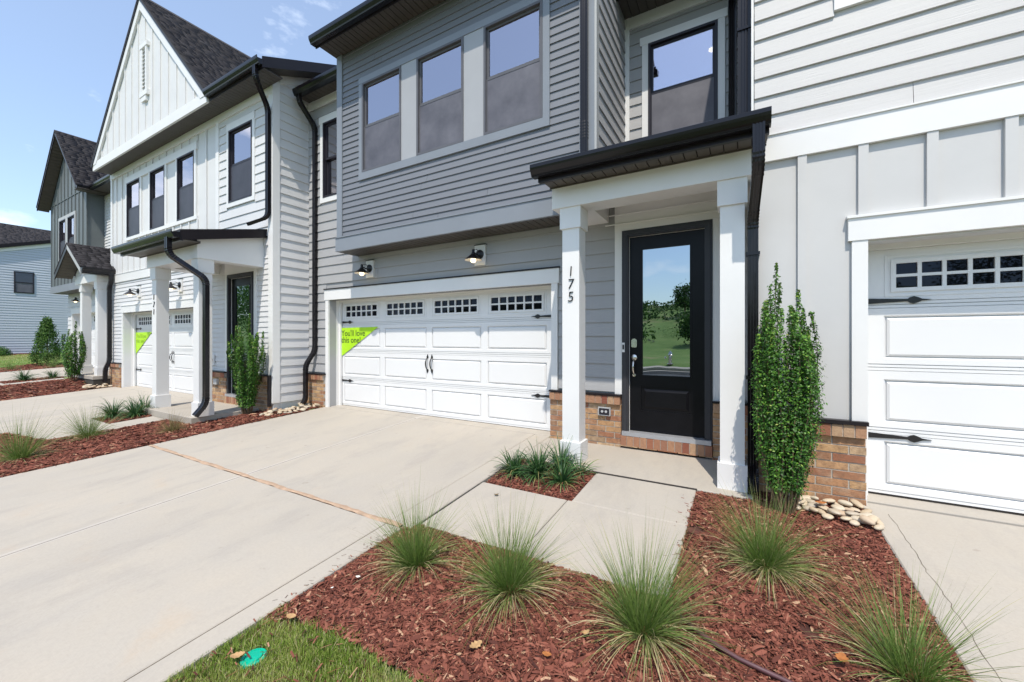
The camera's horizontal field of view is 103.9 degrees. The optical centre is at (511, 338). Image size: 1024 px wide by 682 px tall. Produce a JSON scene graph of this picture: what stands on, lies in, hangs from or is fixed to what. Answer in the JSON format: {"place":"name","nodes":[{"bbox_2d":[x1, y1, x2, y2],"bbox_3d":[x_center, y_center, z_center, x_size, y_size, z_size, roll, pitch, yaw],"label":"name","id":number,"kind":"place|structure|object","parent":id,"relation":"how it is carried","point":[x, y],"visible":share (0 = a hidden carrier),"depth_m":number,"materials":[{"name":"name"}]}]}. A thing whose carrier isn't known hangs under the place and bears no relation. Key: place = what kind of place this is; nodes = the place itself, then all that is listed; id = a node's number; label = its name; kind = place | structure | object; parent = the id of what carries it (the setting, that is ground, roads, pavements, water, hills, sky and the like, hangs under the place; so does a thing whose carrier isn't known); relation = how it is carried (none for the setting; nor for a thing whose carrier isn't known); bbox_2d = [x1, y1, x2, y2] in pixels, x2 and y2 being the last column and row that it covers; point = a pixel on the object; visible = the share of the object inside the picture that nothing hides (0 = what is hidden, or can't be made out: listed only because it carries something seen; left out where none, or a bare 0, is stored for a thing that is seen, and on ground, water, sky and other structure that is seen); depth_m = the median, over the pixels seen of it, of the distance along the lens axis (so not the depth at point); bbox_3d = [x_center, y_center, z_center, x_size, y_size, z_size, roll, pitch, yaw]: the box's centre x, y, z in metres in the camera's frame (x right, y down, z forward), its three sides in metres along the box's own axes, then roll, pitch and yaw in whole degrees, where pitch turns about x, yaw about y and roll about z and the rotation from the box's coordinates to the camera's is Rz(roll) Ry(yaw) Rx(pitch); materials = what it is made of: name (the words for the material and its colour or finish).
{"place":"outdoors","nodes":[
{"label":"outdoors","id":0,"kind":"place"},
{"bbox_2d":[0,354,63,365],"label":"grass","id":1,"kind":"structure","parent":0,"point":[13,361],"depth_m":18.38,"materials":[{"name":"plant"}]},
{"bbox_2d":[0,367,93,385],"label":"driveway","id":2,"kind":"structure","parent":0,"point":[39,373],"depth_m":14.22,"materials":[{"name":"concrete"}]},
{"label":"mulch bed","id":3,"kind":"structure","parent":2,"relation":"on","visible":0},
{"bbox_2d":[5,368,37,380],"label":"liriope","id":4,"kind":"object","parent":3,"relation":"on","point":[24,378],"visible":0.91,"depth_m":12.25,"materials":[{"name":"green plant"}]},
{"bbox_2d":[0,376,62,383],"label":"mulch chips","id":5,"kind":"object","parent":3,"relation":"on","point":[17,380],"visible":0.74,"depth_m":12.24,"materials":[{"name":"wood"}]},
{"bbox_2d":[40,369,62,378],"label":"liriope","id":6,"kind":"object","parent":3,"relation":"on","point":[51,375],"visible":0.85,"depth_m":12.60,"materials":[{"name":"green plant"}]},
{"bbox_2d":[0,386,192,433],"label":"driveway","id":7,"kind":"structure","parent":0,"point":[54,406],"depth_m":9.21,"materials":[{"name":"concrete"}]},
{"bbox_2d":[10,401,192,438],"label":"walkway","id":8,"kind":"structure","parent":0,"point":[119,424],"depth_m":7.03,"materials":[{"name":"concrete"}]},
{"bbox_2d":[0,406,320,477],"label":"mulch bed","id":9,"kind":"object","parent":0,"point":[122,438],"visible":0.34,"depth_m":6.04,"materials":[{"name":"wood"}]},
{"bbox_2d":[0,402,93,463],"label":"ornamental grass","id":10,"kind":"object","parent":9,"relation":"on","point":[17,453],"depth_m":5.40,"materials":[{"name":"plant"}]},
{"bbox_2d":[46,402,127,442],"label":"ornamental grass","id":11,"kind":"object","parent":9,"relation":"on","point":[92,427],"depth_m":6.33,"materials":[{"name":"plant"}]},
{"bbox_2d":[152,404,197,432],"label":"ornamental grass","id":12,"kind":"object","parent":9,"relation":"on","point":[172,426],"depth_m":6.54,"materials":[{"name":"plant"}]},
{"bbox_2d":[226,314,266,414],"bbox_3d":[-4.980,0.496,7.539,0.674,1.956,0.679,0,0,-36],"label":"columnar holly","id":13,"kind":"object","parent":9,"relation":"on","point":[246,391],"visible":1,"depth_m":7.49,"materials":[{"name":"green plant"}]},
{"bbox_2d":[0,0,365,230],"label":"sky","id":14,"kind":"structure","parent":0,"point":[59,59],"materials":[{"name":"blue"}]},
{"bbox_2d":[0,405,550,681],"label":"driveway","id":15,"kind":"structure","parent":0,"point":[161,562],"depth_m":3.43,"materials":[{"name":"concrete"}]},
{"bbox_2d":[162,602,441,681],"bbox_3d":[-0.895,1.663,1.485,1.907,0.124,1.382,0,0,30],"label":"grass","id":16,"kind":"structure","parent":0,"point":[291,669],"depth_m":2.04,"materials":[{"name":"plant"}]},
{"bbox_2d":[230,651,244,657],"bbox_3d":[-1.401,1.615,2.044,0.052,0.008,0.057,0,0,30],"label":"dry leaf","id":17,"kind":"object","parent":16,"relation":"on","point":[237,654],"visible":1,"depth_m":2.05,"materials":[{"name":"plant"}]},
{"bbox_2d":[240,648,266,668],"bbox_3d":[-1.340,1.657,2.079,0.120,0.021,0.120,0,0,30],"label":"drain lid","id":18,"kind":"object","parent":16,"relation":"on","point":[256,653],"visible":0.84,"depth_m":2.07,"materials":[{"name":"teal plastic"}]},
{"bbox_2d":[0,353,754,681],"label":"ground","id":19,"kind":"structure","parent":0,"point":[356,645],"depth_m":3.79,"materials":[{"name":"soil"}]},
{"bbox_2d":[0,223,67,353],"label":"house","id":20,"kind":"structure","parent":19,"relation":"on","point":[28,300],"depth_m":20.73,"materials":[{"name":"white plastic"}]},
{"bbox_2d":[14,271,33,293],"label":"window","id":21,"kind":"structure","parent":20,"relation":"in","point":[23,281],"depth_m":20.55,"materials":[{"name":"glass"}]},
{"bbox_2d":[0,378,112,400],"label":"mulch bed","id":22,"kind":"object","parent":19,"relation":"on","point":[30,391],"visible":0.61,"depth_m":11.03,"materials":[{"name":"wood"}]},
{"bbox_2d":[59,321,86,380],"bbox_3d":[-13.039,0.385,11.922,0.639,1.812,0.587,0,0,30],"label":"columnar holly","id":23,"kind":"object","parent":22,"relation":"on","point":[72,365],"visible":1,"depth_m":11.87,"materials":[{"name":"green plant"}]},
{"bbox_2d":[36,130,115,381],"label":"townhouse","id":24,"kind":"structure","parent":19,"relation":"on","point":[74,197],"depth_m":14.20,"materials":[{"name":"grey"}]},
{"bbox_2d":[59,219,64,258],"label":"window","id":25,"kind":"structure","parent":24,"relation":"in","point":[61,223],"depth_m":15.45,"materials":[{"name":"glass"}]},
{"bbox_2d":[67,214,73,242],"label":"window","id":26,"kind":"structure","parent":24,"relation":"in","point":[70,220],"depth_m":14.91,"materials":[{"name":"glass"}]},
{"bbox_2d":[91,314,94,367],"bbox_3d":[-15.494,0.071,15.223,4.880,2.202,0.057,0,0,30],"label":"garage door","id":27,"kind":"structure","parent":24,"relation":"in","point":[92,316],"depth_m":15.80,"materials":[{"name":"white metal"}]},
{"bbox_2d":[73,372,110,386],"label":"porch slab","id":28,"kind":"structure","parent":19,"relation":"on","point":[90,378],"depth_m":11.84,"materials":[{"name":"concrete"}]},
{"bbox_2d":[143,401,258,423],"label":"porch slab","id":29,"kind":"structure","parent":19,"relation":"on","point":[224,410],"depth_m":7.58,"materials":[{"name":"concrete"}]},
{"bbox_2d":[90,0,336,416],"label":"townhouse","id":30,"kind":"structure","parent":19,"relation":"on","point":[200,157],"depth_m":8.55,"materials":[{"name":"grey"}]},
{"bbox_2d":[124,285,140,296],"bbox_3d":[-10.297,-1.290,10.845,0.264,0.320,0.342,0,0,30],"label":"wall lamp","id":31,"kind":"object","parent":30,"relation":"attached to","point":[131,293],"visible":1,"depth_m":10.92,"materials":[{"name":"metal"}]},
{"bbox_2d":[126,177,138,237],"bbox_3d":[-10.559,-3.635,11.220,0.914,1.540,0.106,0,0,30],"label":"window","id":32,"kind":"structure","parent":30,"relation":"in","point":[132,188],"depth_m":11.28,"materials":[{"name":"glass"}]},
{"bbox_2d":[136,332,150,352],"bbox_3d":[-10.566,0.135,11.488,1.110,0.630,0.007,0,0,30],"label":"garage sign","id":33,"kind":"object","parent":30,"relation":"attached to","point":[141,337],"visible":1,"depth_m":11.60,"materials":[{"name":"green"}]},
{"bbox_2d":[149,165,163,229],"bbox_3d":[-9.186,-3.635,10.427,0.889,1.540,0.106,0,0,30],"label":"window","id":34,"kind":"structure","parent":30,"relation":"in","point":[156,176],"depth_m":10.48,"materials":[{"name":"glass"}]},
{"bbox_2d":[136,311,192,393],"bbox_3d":[-8.941,0.341,10.553,4.880,2.202,0.112,0,0,30],"label":"garage door","id":35,"kind":"structure","parent":30,"relation":"in","point":[180,323],"depth_m":10.50,"materials":[{"name":"white metal"}]},
{"bbox_2d":[169,278,182,291],"bbox_3d":[-8.123,-1.290,9.590,0.264,0.320,0.342,0,0,30],"label":"wall lamp","id":36,"kind":"object","parent":30,"relation":"attached to","point":[179,285],"visible":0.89,"depth_m":9.66,"materials":[{"name":"metal"}]},
{"bbox_2d":[177,150,193,220],"bbox_3d":[-7.800,-3.635,9.627,0.884,1.540,0.106,0,0,30],"label":"window","id":37,"kind":"structure","parent":30,"relation":"in","point":[185,163],"depth_m":9.65,"materials":[{"name":"glass"}]},
{"bbox_2d":[228,119,251,202],"bbox_3d":[-5.648,-3.663,8.384,0.923,1.545,0.106,0,0,30],"label":"window","id":38,"kind":"structure","parent":30,"relation":"in","point":[239,137],"depth_m":8.40,"materials":[{"name":"glass"}]},
{"bbox_2d":[229,276,250,393],"bbox_3d":[-5.647,-0.049,8.367,0.869,2.448,0.115,0,0,30],"label":"front door","id":39,"kind":"structure","parent":30,"relation":"in","point":[240,287],"depth_m":8.44,"materials":[{"name":"black paint"}]},
{"bbox_2d":[292,0,771,495],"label":"townhouse","id":40,"kind":"structure","parent":19,"relation":"on","point":[590,173],"depth_m":5.58,"materials":[{"name":"grey"}]},
{"bbox_2d":[323,117,336,197],"bbox_3d":[-3.422,-3.605,7.942,0.910,1.520,0.106,0,0,30],"label":"window","id":41,"kind":"structure","parent":40,"relation":"in","point":[329,127],"depth_m":8.11,"materials":[{"name":"glass"}]},
{"bbox_2d":[342,327,376,355],"bbox_3d":[-3.070,0.086,8.003,1.130,0.618,0.007,0,0,30],"label":"garage sign","id":42,"kind":"object","parent":40,"relation":"attached to","point":[352,337],"visible":1,"depth_m":8.09,"materials":[{"name":"green"}]},
{"bbox_2d":[354,260,374,277],"bbox_3d":[-2.711,-1.290,7.311,0.264,0.320,0.342,0,0,30],"label":"wall lamp","id":43,"kind":"object","parent":40,"relation":"attached to","point":[369,272],"visible":1,"depth_m":7.39,"materials":[{"name":"metal"}]},
{"bbox_2d":[362,65,400,171],"bbox_3d":[-2.153,-3.606,6.678,0.917,1.528,0.106,0,0,30],"label":"window","id":44,"kind":"structure","parent":40,"relation":"in","point":[381,94],"depth_m":6.67,"materials":[{"name":"grey glass"}]},
{"bbox_2d":[416,36,463,155],"bbox_3d":[-1.073,-3.606,6.055,0.905,1.528,0.106,0,0,30],"label":"window","id":45,"kind":"structure","parent":40,"relation":"in","point":[439,71],"depth_m":6.04,"materials":[{"name":"grey glass"}]},
{"bbox_2d":[342,289,550,430],"bbox_3d":[-1.457,0.291,7.076,4.880,2.202,0.112,0,0,30],"label":"garage door","id":46,"kind":"structure","parent":40,"relation":"in","point":[483,358],"depth_m":6.79,"materials":[{"name":"white metal"}]},
{"bbox_2d":[465,244,486,265],"bbox_3d":[-0.565,-1.290,6.072,0.264,0.320,0.342,0,0,30],"label":"wall lamp","id":47,"kind":"object","parent":40,"relation":"attached to","point":[477,256],"visible":1,"depth_m":6.15,"materials":[{"name":"metal"}]},
{"bbox_2d":[483,0,542,134],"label":"window","id":48,"kind":"structure","parent":40,"relation":"in","point":[513,42],"depth_m":5.41,"materials":[{"name":"grey glass"}]},
{"bbox_2d":[629,228,704,437],"bbox_3d":[1.866,-0.059,4.872,0.869,2.448,0.115,0,0,30],"label":"front door","id":49,"kind":"structure","parent":40,"relation":"in","point":[667,270],"depth_m":4.88,"materials":[{"name":"black paint"}]},
{"bbox_2d":[648,19,717,135],"bbox_3d":[2.408,-3.565,5.673,0.907,1.490,0.106,0,0,30],"label":"window","id":50,"kind":"structure","parent":40,"relation":"in","point":[683,66],"depth_m":5.65,"materials":[{"name":"glass"}]},
{"bbox_2d":[264,490,973,681],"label":"mulch chips","id":51,"kind":"object","parent":19,"relation":"on","point":[407,649],"visible":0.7,"depth_m":2.27,"materials":[{"name":"wood"}]},
{"bbox_2d":[287,613,295,617],"bbox_3d":[-1.269,1.596,2.303,0.046,0.008,0.053,0,0,-36],"label":"bark piece","id":52,"kind":"object","parent":51,"relation":"on","point":[290,615],"visible":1,"depth_m":2.31,"materials":[{"name":"plant"}]},
{"bbox_2d":[338,471,474,605],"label":"ornamental grass","id":53,"kind":"object","parent":51,"relation":"on","point":[410,558],"depth_m":2.78,"materials":[{"name":"plant"}]},
{"bbox_2d":[173,494,695,681],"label":"mulch crumbs","id":54,"kind":"object","parent":51,"relation":"on","point":[249,656],"visible":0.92,"depth_m":2.08,"materials":[{"name":"wood"}]},
{"bbox_2d":[470,640,481,647],"bbox_3d":[-0.186,1.574,2.058,0.063,0.009,0.057,0,0,-2],"label":"dry leaf","id":55,"kind":"object","parent":51,"relation":"on","point":[475,644],"visible":1,"depth_m":2.06,"materials":[{"name":"plant"}]},
{"bbox_2d":[431,474,596,655],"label":"ornamental grass","id":56,"kind":"object","parent":51,"relation":"on","point":[513,575],"depth_m":2.48,"materials":[{"name":"plant"}]},
{"bbox_2d":[542,651,551,655],"bbox_3d":[0.173,1.567,1.990,0.041,0.006,0.036,0,0,-16],"label":"dry leaf","id":57,"kind":"object","parent":51,"relation":"on","point":[545,653],"visible":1,"depth_m":1.99,"materials":[{"name":"plant"}]},
{"bbox_2d":[547,501,775,681],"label":"ornamental grass","id":58,"kind":"object","parent":51,"relation":"on","point":[639,612],"depth_m":2.13,"materials":[{"name":"plant"}]},
{"bbox_2d":[680,615,793,681],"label":"drip pipe","id":59,"kind":"object","parent":51,"relation":"on","point":[755,666],"visible":0.88,"depth_m":1.92,"materials":[{"name":"plastic"}]},
{"bbox_2d":[680,457,858,607],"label":"ornamental grass","id":60,"kind":"object","parent":51,"relation":"on","point":[768,559],"depth_m":2.60,"materials":[{"name":"plant"}]},
{"bbox_2d":[748,262,827,513],"bbox_3d":[2.313,0.411,3.378,0.561,2.128,0.533,0,0,30],"label":"columnar holly","id":61,"kind":"object","parent":51,"relation":"on","point":[798,428],"visible":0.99,"depth_m":3.27,"materials":[{"name":"green plant"}]},
{"bbox_2d":[802,505,811,510],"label":"river stone","id":62,"kind":"object","parent":51,"relation":"on","point":[807,508],"visible":0.76,"depth_m":3.33,"materials":[{"name":"stone"}]},
{"bbox_2d":[807,502,818,507],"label":"river stone","id":63,"kind":"object","parent":51,"relation":"on","point":[813,504],"visible":0.74,"depth_m":3.37,"materials":[{"name":"stone"}]},
{"bbox_2d":[809,507,818,512],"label":"river stone","id":64,"kind":"object","parent":51,"relation":"on","point":[813,509],"visible":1,"depth_m":3.27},
{"bbox_2d":[816,508,825,513],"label":"river stone","id":65,"kind":"object","parent":51,"relation":"on","point":[821,511],"visible":0.65,"depth_m":3.26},
{"bbox_2d":[817,504,828,510],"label":"river stone","id":66,"kind":"object","parent":51,"relation":"on","point":[823,507],"visible":0.82,"depth_m":3.32,"materials":[{"name":"stone"}]},
{"bbox_2d":[821,513,833,519],"bbox_3d":[2.519,1.422,3.199,0.068,0.035,0.078,-8,5,-35],"label":"river stone","id":67,"kind":"object","parent":51,"relation":"on","point":[829,516],"visible":0.94,"depth_m":3.18,"materials":[{"name":"stone"}]},
{"bbox_2d":[822,498,834,502],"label":"river stone","id":68,"kind":"object","parent":51,"relation":"on","point":[828,500],"visible":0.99,"depth_m":3.39,"materials":[{"name":"stone"}]},
{"bbox_2d":[827,508,840,514],"bbox_3d":[2.579,1.388,3.207,0.083,0.038,0.119,6,-6,28],"label":"river stone","id":69,"kind":"object","parent":51,"relation":"on","point":[834,511],"visible":1,"depth_m":3.18,"materials":[{"name":"stone"}]},
{"bbox_2d":[831,504,844,510],"bbox_3d":[2.710,1.407,3.326,0.089,0.039,0.092,-2,-1,17],"label":"river stone","id":70,"kind":"object","parent":51,"relation":"on","point":[840,507],"visible":0.78,"depth_m":3.31,"materials":[{"name":"stone"}]},
{"bbox_2d":[834,652,848,661],"bbox_3d":[1.546,1.497,1.878,0.056,0.009,0.062,0,0,10],"label":"dry leaf","id":71,"kind":"object","parent":51,"relation":"on","point":[840,656],"visible":0.98,"depth_m":1.88,"materials":[{"name":"plant"}]},
{"bbox_2d":[838,510,850,516],"bbox_3d":[2.674,1.416,3.234,0.098,0.040,0.060,3,8,11],"label":"river stone","id":72,"kind":"object","parent":51,"relation":"on","point":[843,513],"visible":0.59,"depth_m":3.21,"materials":[{"name":"stone"}]},
{"bbox_2d":[838,500,852,506],"bbox_3d":[2.787,1.377,3.349,0.068,0.041,0.105,9,-4,-29],"label":"river stone","id":73,"kind":"object","parent":51,"relation":"on","point":[846,503],"visible":1,"depth_m":3.33,"materials":[{"name":"stone"}]},
{"bbox_2d":[840,516,852,520],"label":"river stone","id":74,"kind":"object","parent":51,"relation":"on","point":[845,518],"visible":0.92,"depth_m":3.13,"materials":[{"name":"stone"}]},
{"bbox_2d":[845,511,859,515],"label":"river stone","id":75,"kind":"object","parent":51,"relation":"on","point":[852,513],"visible":0.99,"depth_m":3.17,"materials":[{"name":"stone"}]},
{"bbox_2d":[849,520,859,525],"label":"river stone","id":76,"kind":"object","parent":51,"relation":"on","point":[854,522],"visible":1,"depth_m":3.08,"materials":[{"name":"stone"}]},
{"bbox_2d":[850,499,863,507],"bbox_3d":[2.870,1.374,3.328,0.060,0.034,0.115,-4,13,-7],"label":"river stone","id":77,"kind":"object","parent":51,"relation":"on","point":[856,503],"visible":1,"depth_m":3.32,"materials":[{"name":"stone"}]},
{"bbox_2d":[851,515,865,523],"bbox_3d":[2.721,1.419,3.133,0.114,0.044,0.065,4,4,43],"label":"river stone","id":78,"kind":"object","parent":51,"relation":"on","point":[854,517],"visible":0.58,"depth_m":3.12,"materials":[{"name":"stone"}]},
{"bbox_2d":[860,509,871,512],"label":"river stone","id":79,"kind":"object","parent":51,"relation":"on","point":[867,510],"visible":0.68,"depth_m":3.23,"materials":[{"name":"stone"}]},
{"bbox_2d":[859,512,872,515],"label":"river stone","id":80,"kind":"object","parent":51,"relation":"on","point":[866,513],"visible":0.43,"depth_m":3.18,"materials":[{"name":"stone"}]},
{"bbox_2d":[859,515,875,524],"bbox_3d":[2.721,1.393,3.066,0.063,0.047,0.103,-4,12,-22],"label":"river stone","id":81,"kind":"object","parent":51,"relation":"on","point":[866,519],"visible":1,"depth_m":3.05,"materials":[{"name":"stone"}]},
{"bbox_2d":[868,515,877,522],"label":"river stone","id":82,"kind":"object","parent":51,"relation":"on","point":[874,518],"visible":0.59,"depth_m":3.08,"materials":[{"name":"stone"}]},
{"bbox_2d":[873,524,884,529],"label":"river stone","id":83,"kind":"object","parent":51,"relation":"on","point":[879,527],"visible":1,"depth_m":3.01,"materials":[{"name":"stone"}]},
{"bbox_2d":[775,539,1023,681],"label":"ornamental grass","id":84,"kind":"object","parent":51,"relation":"on","point":[896,651],"depth_m":1.83,"materials":[{"name":"plant"}]},
{"bbox_2d":[551,443,752,501],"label":"porch slab","id":85,"kind":"structure","parent":19,"relation":"on","point":[686,472],"depth_m":4.37,"materials":[{"name":"concrete"}]},
{"bbox_2d":[737,0,1023,515],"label":"townhouse","id":86,"kind":"structure","parent":19,"relation":"on","point":[891,229],"depth_m":3.36,"materials":[{"name":"white paint"}]},
{"bbox_2d":[868,238,1023,515],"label":"garage door","id":87,"kind":"structure","parent":86,"relation":"in","point":[946,322],"depth_m":3.33,"materials":[{"name":"white metal"}]},
{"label":"mulch bed","id":88,"kind":"structure","parent":19,"relation":"on","visible":0},
{"bbox_2d":[2,359,18,369],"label":"ornamental grass","id":89,"kind":"object","parent":88,"relation":"on","point":[10,365],"depth_m":16.25,"materials":[{"name":"plant"}]},
{"bbox_2d":[0,363,63,371],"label":"mulch chips","id":90,"kind":"object","parent":88,"relation":"on","point":[33,367],"visible":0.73,"depth_m":16.74,"materials":[{"name":"wood"}]},
{"bbox_2d":[26,315,61,365],"bbox_3d":[-20.506,0.092,17.644,1.158,2.440,1.142,0,0,30],"label":"arborvitae","id":91,"kind":"object","parent":88,"relation":"on","point":[46,332],"visible":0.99,"depth_m":17.49,"materials":[{"name":"green plant"}]},
{"bbox_2d":[37,353,63,367],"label":"ornamental grass","id":92,"kind":"object","parent":88,"relation":"on","point":[55,364],"depth_m":16.70,"materials":[{"name":"plant"}]},
{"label":"mulch bed","id":93,"kind":"structure","parent":19,"relation":"on","visible":0},
{"bbox_2d":[89,397,128,421],"bbox_3d":[-7.750,1.401,7.769,0.909,0.591,0.826,0,0,30],"label":"liriope","id":94,"kind":"object","parent":93,"relation":"on","point":[113,409],"visible":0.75,"depth_m":7.74,"materials":[{"name":"green plant"}]},
{"bbox_2d":[92,412,151,423],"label":"mulch chips","id":95,"kind":"object","parent":93,"relation":"on","point":[127,419],"visible":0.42,"depth_m":7.56,"materials":[{"name":"wood"}]},
{"bbox_2d":[111,394,153,419],"bbox_3d":[-7.271,1.361,7.743,0.858,0.599,0.877,0,0,30],"label":"liriope","id":96,"kind":"object","parent":93,"relation":"on","point":[133,410],"visible":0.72,"depth_m":7.67,"materials":[{"name":"green plant"}]},
{"bbox_2d":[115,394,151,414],"bbox_3d":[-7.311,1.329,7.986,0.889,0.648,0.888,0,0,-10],"label":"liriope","id":97,"kind":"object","parent":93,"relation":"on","point":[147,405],"visible":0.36,"depth_m":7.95,"materials":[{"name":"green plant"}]},
{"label":"mulch bed","id":98,"kind":"structure","parent":19,"relation":"on","visible":0},
{"bbox_2d":[0,346,12,355],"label":"shrub","id":99,"kind":"object","parent":98,"relation":"on","point":[3,351],"visible":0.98,"depth_m":19.20,"materials":[{"name":"green plant"}]},
{"bbox_2d":[420,438,695,595],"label":"walkway","id":100,"kind":"structure","parent":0,"point":[618,498],"depth_m":3.33,"materials":[{"name":"concrete"}]},
{"bbox_2d":[485,458,595,500],"bbox_3d":[0.318,1.480,4.250,1.080,0.074,0.900,0,0,30],"label":"mulch bed","id":101,"kind":"object","parent":100,"relation":"on","point":[543,486],"visible":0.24,"depth_m":4.06,"materials":[{"name":"wood"}]},
{"bbox_2d":[490,446,523,475],"bbox_3d":[0.000,1.368,4.462,0.547,0.369,0.464,0,0,30],"label":"liriope","id":102,"kind":"object","parent":101,"relation":"on","point":[507,461],"visible":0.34,"depth_m":4.45,"materials":[{"name":"green plant"}]},
{"bbox_2d":[492,441,536,482],"bbox_3d":[0.051,1.357,4.383,0.667,0.423,0.669,0,0,30],"label":"liriope","id":103,"kind":"object","parent":101,"relation":"on","point":[514,465],"visible":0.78,"depth_m":4.30,"materials":[{"name":"green plant"}]},
{"bbox_2d":[505,437,567,490],"bbox_3d":[0.272,1.336,4.289,0.836,0.540,0.791,0,0,30],"label":"liriope","id":104,"kind":"object","parent":101,"relation":"on","point":[537,468],"visible":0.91,"depth_m":4.25,"materials":[{"name":"green plant"}]},
{"bbox_2d":[528,433,593,480],"bbox_3d":[0.539,1.299,4.423,0.816,0.565,0.849,0,0,30],"label":"liriope","id":105,"kind":"object","parent":101,"relation":"on","point":[563,455],"visible":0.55,"depth_m":4.39,"materials":[{"name":"green plant"}]},
{"bbox_2d":[536,452,590,492],"bbox_3d":[0.519,1.345,4.065,0.583,0.452,0.649,0,0,30],"label":"liriope","id":106,"kind":"object","parent":101,"relation":"on","point":[562,475],"visible":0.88,"depth_m":4.06,"materials":[{"name":"green plant"}]},
{"bbox_2d":[554,452,600,477],"bbox_3d":[0.702,1.358,4.293,0.607,0.374,0.499,0,0,6],"label":"liriope","id":107,"kind":"object","parent":101,"relation":"on","point":[579,470],"visible":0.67,"depth_m":4.29,"materials":[{"name":"green plant"}]},
{"bbox_2d":[867,493,1023,681],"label":"driveway","id":108,"kind":"structure","parent":0,"point":[922,535],"depth_m":2.56,"materials":[{"name":"concrete"}]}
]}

